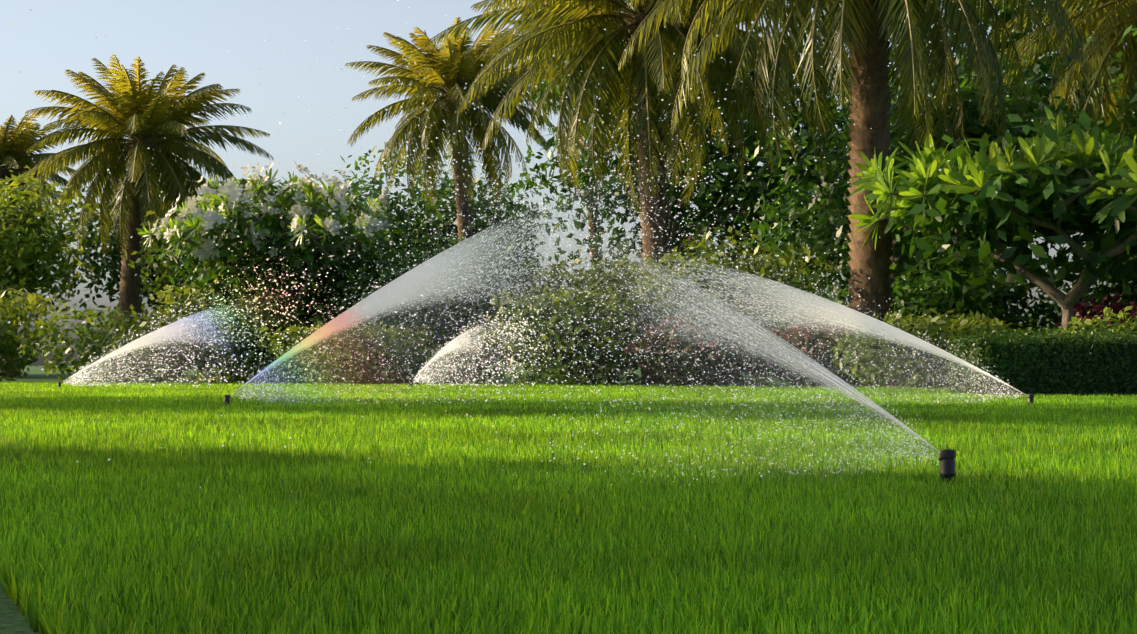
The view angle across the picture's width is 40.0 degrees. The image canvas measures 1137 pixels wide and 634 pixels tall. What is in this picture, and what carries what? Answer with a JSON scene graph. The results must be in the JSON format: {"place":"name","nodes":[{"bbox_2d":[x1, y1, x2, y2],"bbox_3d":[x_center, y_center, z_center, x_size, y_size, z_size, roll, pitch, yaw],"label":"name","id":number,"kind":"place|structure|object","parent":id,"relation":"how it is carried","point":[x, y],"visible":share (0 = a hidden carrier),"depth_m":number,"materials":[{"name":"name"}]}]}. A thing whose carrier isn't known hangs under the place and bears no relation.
{"place":"outdoors","nodes":[
{"label":"outdoors","id":0,"kind":"place"},
{"bbox_2d":[0,366,955,633],"bbox_3d":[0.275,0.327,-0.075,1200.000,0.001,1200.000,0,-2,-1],"label":"lawn ground","id":1,"kind":"structure","parent":0,"point":[12,618],"depth_m":30.76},
{"bbox_2d":[0,287,70,380],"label":"shrub","id":2,"kind":"object","parent":1,"relation":"on","point":[10,341],"depth_m":28.36,"materials":[{"name":"green plant"}]},
{"bbox_2d":[0,114,91,375],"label":"palm","id":3,"kind":"object","parent":1,"relation":"on","point":[23,140],"depth_m":44.23,"materials":[{"name":"green plant"}]},
{"bbox_2d":[0,115,81,202],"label":"palm rachis","id":4,"kind":"object","parent":3,"relation":"attached to","point":[27,156],"visible":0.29,"depth_m":44.56,"materials":[{"name":"green plant"}]},
{"bbox_2d":[0,164,98,313],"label":"tree","id":5,"kind":"object","parent":1,"relation":"on","point":[27,268],"depth_m":33.07,"materials":[{"name":"green plant"}]},
{"bbox_2d":[16,304,229,383],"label":"shrub","id":6,"kind":"object","parent":1,"relation":"on","point":[102,343],"depth_m":24.32,"materials":[{"name":"green plant"}]},
{"bbox_2d":[25,54,273,378],"bbox_3d":[-10.167,-2.445,37.775,6.045,7.853,6.331,0,-2,-1],"label":"palm","id":7,"kind":"object","parent":1,"relation":"on","point":[129,98],"depth_m":37.12,"materials":[{"name":"green plant"}]},
{"bbox_2d":[25,58,272,255],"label":"palm frond stalks","id":8,"kind":"object","parent":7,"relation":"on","point":[139,135],"visible":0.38,"depth_m":37.17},
{"bbox_2d":[58,163,241,375],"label":"tree","id":9,"kind":"object","parent":1,"relation":"on","point":[112,266],"depth_m":44.27,"materials":[{"name":"plant"}]},
{"bbox_2d":[64,293,295,386],"bbox_3d":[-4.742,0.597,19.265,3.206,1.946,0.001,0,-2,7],"label":"water spray","id":10,"kind":"object","parent":1,"relation":"on","point":[158,337],"visible":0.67,"depth_m":19.30,"materials":[{"name":"liquid"}]},
{"bbox_2d":[224,395,230,405],"bbox_3d":[-2.414,0.619,11.056,0.060,0.137,0.060,0,-2,-1],"label":"sprinkler","id":11,"kind":"object","parent":1,"relation":"on","point":[227,399],"visible":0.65,"depth_m":11.04,"materials":[{"name":"black plastic"}]},
{"bbox_2d":[149,272,310,383],"bbox_3d":[-6.037,0.211,28.324,3.054,2.084,3.558,0,-2,-1],"label":"shrub","id":12,"kind":"object","parent":1,"relation":"on","point":[234,349],"depth_m":27.48,"materials":[{"name":"green plant"}]},
{"bbox_2d":[125,178,395,378],"bbox_3d":[-7.021,-0.964,36.160,6.007,4.902,5.547,0,-2,-1],"label":"tree","id":13,"kind":"object","parent":1,"relation":"on","point":[163,267],"depth_m":35.06,"materials":[{"name":"green plant"}]},
{"bbox_2d":[136,162,390,382],"bbox_3d":[-5.414,-0.747,27.714,4.685,4.006,4.918,0,-2,-1],"label":"frangipani","id":14,"kind":"object","parent":1,"relation":"on","point":[295,239],"depth_m":26.73,"materials":[{"name":"green plant"}]},
{"bbox_2d":[64,231,499,387],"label":"spray drops","id":15,"kind":"object","parent":1,"relation":"on","point":[86,373],"visible":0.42,"depth_m":19.37,"materials":[{"name":"liquid"}]},
{"bbox_2d":[158,184,420,382],"bbox_3d":[-5.029,-0.547,28.399,4.660,3.596,5.205,0,-2,-1],"label":"shrub","id":16,"kind":"object","parent":1,"relation":"on","point":[338,284],"depth_m":27.32,"materials":[{"name":"green plant"}]},
{"bbox_2d":[223,267,375,380],"bbox_3d":[-5.532,0.004,32.838,3.856,2.778,3.745,0,-2,-1],"label":"shrub","id":17,"kind":"object","parent":1,"relation":"on","point":[271,371],"depth_m":32.61,"materials":[{"name":"green plant"}]},
{"bbox_2d":[256,320,459,383],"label":"shrub","id":18,"kind":"object","parent":1,"relation":"on","point":[348,355],"depth_m":23.31,"materials":[{"name":"green plant"}]},
{"bbox_2d":[329,233,549,383],"bbox_3d":[-2.101,-0.131,27.015,3.956,2.678,3.829,0,-2,-1],"label":"shrub","id":19,"kind":"object","parent":1,"relation":"on","point":[450,325],"depth_m":26.30,"materials":[{"name":"green plant"}]},
{"bbox_2d":[328,138,567,375],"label":"tree","id":20,"kind":"object","parent":1,"relation":"on","point":[400,230],"depth_m":46.07,"materials":[{"name":"green plant"}]},
{"bbox_2d":[344,17,559,376],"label":"palm","id":21,"kind":"object","parent":1,"relation":"on","point":[470,64],"depth_m":41.38,"materials":[{"name":"green plant"}]},
{"bbox_2d":[346,18,556,206],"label":"palm rachis","id":22,"kind":"object","parent":21,"relation":"attached to","point":[446,90],"visible":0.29,"depth_m":41.32,"materials":[{"name":"green plant"}]},
{"bbox_2d":[230,167,687,406],"bbox_3d":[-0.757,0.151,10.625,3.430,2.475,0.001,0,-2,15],"label":"water spray","id":23,"kind":"object","parent":1,"relation":"on","point":[422,271],"visible":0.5,"depth_m":10.69,"materials":[{"name":"liquid"}]},
{"bbox_2d":[413,323,522,386],"bbox_3d":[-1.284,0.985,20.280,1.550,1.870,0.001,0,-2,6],"label":"water spray","id":24,"kind":"object","parent":1,"relation":"on","point":[461,336],"depth_m":20.32,"materials":[{"name":"liquid"}]},
{"bbox_2d":[3,0,937,491],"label":"spray drops","id":25,"kind":"object","parent":1,"relation":"on","point":[617,320],"visible":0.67,"depth_m":3.72,"materials":[{"name":"liquid"}]},
{"bbox_2d":[413,301,605,385],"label":"spray drops","id":26,"kind":"object","parent":1,"relation":"on","point":[485,361],"depth_m":20.32,"materials":[{"name":"liquid"}]},
{"bbox_2d":[9,115,1021,404],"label":"spray drops","id":27,"kind":"object","parent":1,"relation":"on","point":[749,313],"visible":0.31,"depth_m":11.02,"materials":[{"name":"liquid"}]},
{"bbox_2d":[486,4,625,373],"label":"palm","id":28,"kind":"object","parent":1,"relation":"on","point":[593,224],"depth_m":49.94,"materials":[{"name":"green plant"}]},
{"bbox_2d":[485,4,624,112],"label":"palm rachis","id":29,"kind":"object","parent":28,"relation":"attached to","point":[546,71],"visible":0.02,"depth_m":49.61,"materials":[{"name":"green plant"}]},
{"bbox_2d":[466,252,652,384],"bbox_3d":[0.148,0.012,25.944,3.685,2.328,3.646,0,-2,-1],"label":"shrub","id":30,"kind":"object","parent":1,"relation":"on","point":[605,278],"depth_m":25.69,"materials":[{"name":"green plant"}]},
{"bbox_2d":[481,277,675,385],"bbox_3d":[0.224,0.247,22.069,2.930,1.619,2.890,0,-2,-1],"label":"shrub","id":31,"kind":"object","parent":1,"relation":"on","point":[598,313],"depth_m":21.66,"materials":[{"name":"green plant"}]},
{"bbox_2d":[423,0,829,384],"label":"palm","id":32,"kind":"object","parent":1,"relation":"on","point":[587,31],"depth_m":25.55,"materials":[{"name":"green plant"}]},
{"bbox_2d":[426,0,828,211],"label":"palm rachis","id":33,"kind":"object","parent":32,"relation":"attached to","point":[628,10],"visible":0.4,"depth_m":25.16,"materials":[{"name":"green plant"}]},
{"bbox_2d":[236,8,1071,408],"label":"spray drops","id":34,"kind":"object","parent":1,"relation":"on","point":[506,286],"visible":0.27,"depth_m":10.74,"materials":[{"name":"liquid"}]},
{"bbox_2d":[380,162,939,475],"bbox_3d":[0.192,0.100,3.729,1.574,1.067,0.001,0,-2,-15],"label":"water spray","id":35,"kind":"object","parent":1,"relation":"on","point":[743,324],"visible":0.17,"depth_m":3.78,"materials":[{"name":"liquid"}]},
{"bbox_2d":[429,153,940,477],"bbox_3d":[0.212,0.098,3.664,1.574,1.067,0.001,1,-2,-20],"label":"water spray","id":36,"kind":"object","parent":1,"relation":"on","point":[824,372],"visible":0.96,"depth_m":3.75,"materials":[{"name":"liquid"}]},
{"bbox_2d":[517,0,894,375],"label":"tree","id":37,"kind":"object","parent":1,"relation":"on","point":[718,166],"depth_m":34.95,"materials":[{"name":"green plant"}]},
{"bbox_2d":[611,226,834,386],"bbox_3d":[2.158,-0.125,22.440,3.322,2.394,3.312,0,-2,-1],"label":"shrub","id":38,"kind":"object","parent":1,"relation":"on","point":[767,267],"depth_m":21.83,"materials":[{"name":"green plant"}]},
{"bbox_2d":[618,0,1092,386],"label":"palm","id":39,"kind":"object","parent":1,"relation":"on","point":[924,36],"depth_m":21.89,"materials":[{"name":"green plant"}]},
{"bbox_2d":[618,0,1091,170],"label":"palm rachis","id":40,"kind":"object","parent":39,"relation":"attached to","point":[842,27],"visible":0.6,"depth_m":20.97,"materials":[{"name":"green plant"}]},
{"bbox_2d":[734,49,1079,324],"bbox_3d":[5.969,-1.646,28.212,5.973,5.787,7.104,0,-2,-1],"label":"tree","id":41,"kind":"object","parent":1,"relation":"on","point":[821,239],"depth_m":27.26,"materials":[{"name":"green plant"}]},
{"bbox_2d":[831,308,1031,388],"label":"shrub","id":42,"kind":"object","parent":1,"relation":"on","point":[943,319],"depth_m":18.75,"materials":[{"name":"green plant"}]},
{"bbox_2d":[739,0,1136,323],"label":"tree","id":43,"kind":"object","parent":1,"relation":"on","point":[1043,90],"depth_m":32.88,"materials":[{"name":"green plant"}]},
{"bbox_2d":[938,449,955,488],"bbox_3d":[0.952,0.401,3.924,0.060,0.137,0.060,0,-2,-1],"label":"sprinkler","id":44,"kind":"object","parent":1,"relation":"on","point":[947,457],"visible":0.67,"depth_m":3.91,"materials":[{"name":"black plastic"}]},
{"bbox_2d":[822,255,1073,385],"bbox_3d":[5.626,0.080,23.639,3.566,2.053,3.620,0,-2,-1],"label":"shrub","id":45,"kind":"object","parent":1,"relation":"on","point":[908,299],"depth_m":22.85,"materials":[{"name":"green plant"}]},
{"bbox_2d":[849,110,1136,332],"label":"frangipani tree","id":46,"kind":"object","parent":1,"relation":"on","point":[1118,160],"depth_m":19.37,"materials":[{"name":"green plant"}]},
{"bbox_2d":[888,105,1136,299],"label":"frangipani leaves","id":47,"kind":"object","parent":46,"relation":"attached to","point":[980,251],"visible":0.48,"depth_m":19.39,"materials":[{"name":"green plant"}]},
{"bbox_2d":[1027,394,1033,405],"bbox_3d":[3.314,0.623,11.204,0.060,0.137,0.060,0,-2,-1],"label":"sprinkler","id":48,"kind":"object","parent":1,"relation":"on","point":[1030,397],"visible":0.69,"depth_m":11.19,"materials":[{"name":"black plastic"}]},
{"bbox_2d":[937,321,1136,396],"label":"hedge","id":49,"kind":"object","parent":1,"relation":"on","point":[964,345],"depth_m":14.68,"materials":[{"name":"green plant"}]},
{"bbox_2d":[963,3,1136,138],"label":"tree","id":50,"kind":"object","parent":1,"relation":"on","point":[1068,49],"depth_m":37.11,"materials":[{"name":"green plant"}]},
{"bbox_2d":[974,0,1136,139],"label":"palm","id":51,"kind":"object","parent":1,"relation":"on","point":[1090,23],"visible":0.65,"depth_m":27.05,"materials":[{"name":"green plant"}]},
{"bbox_2d":[977,0,1136,145],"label":"palm rachis","id":52,"kind":"object","parent":51,"relation":"attached to","point":[1110,13],"visible":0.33,"depth_m":26.90,"materials":[{"name":"green plant"}]},
{"bbox_2d":[1006,24,1136,285],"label":"tree","id":53,"kind":"object","parent":1,"relation":"on","point":[1099,122],"visible":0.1,"depth_m":26.47,"materials":[{"name":"green plant"}]},
{"bbox_2d":[1025,245,1136,331],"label":"shrub","id":54,"kind":"object","parent":1,"relation":"on","point":[1103,291],"visible":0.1,"depth_m":23.59,"materials":[{"name":"green plant"}]},
{"bbox_2d":[1041,306,1136,342],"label":"shrub","id":55,"kind":"object","parent":1,"relation":"on","point":[1087,324],"visible":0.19,"depth_m":17.35,"materials":[{"name":"green plant"}]},
{"bbox_2d":[1042,294,1136,335],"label":"purple shrub","id":56,"kind":"object","parent":1,"relation":"on","point":[1115,308],"visible":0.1,"depth_m":22.09,"materials":[{"name":"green plant"}]},
{"bbox_2d":[1078,232,1136,308],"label":"tree","id":57,"kind":"object","parent":1,"relation":"on","point":[1126,288],"visible":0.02,"depth_m":23.08,"materials":[{"name":"plant"}]},
{"bbox_2d":[0,0,1133,365],"label":"sky","id":58,"kind":"structure","parent":0,"point":[192,42],"materials":[{"name":"blue"}]},
{"bbox_2d":[0,381,1136,633],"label":"lawn grass","id":59,"kind":"structure","parent":0,"point":[336,515],"depth_m":3.08,"materials":[{"name":"green plant"}]},
{"bbox_2d":[624,314,768,385],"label":"bush","id":60,"kind":"object","parent":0,"point":[684,374],"depth_m":20.62,"materials":[{"name":"green plant"}]},
{"bbox_2d":[526,241,1027,404],"bbox_3d":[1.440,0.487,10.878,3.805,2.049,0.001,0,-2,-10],"label":"water spray","id":61,"kind":"object","parent":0,"point":[854,318],"visible":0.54,"depth_m":10.95,"materials":[{"name":"liquid"}]},
{"bbox_2d":[753,321,873,386],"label":"bush","id":62,"kind":"object","parent":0,"point":[812,340],"depth_m":20.35,"materials":[{"name":"green plant"}]}
]}

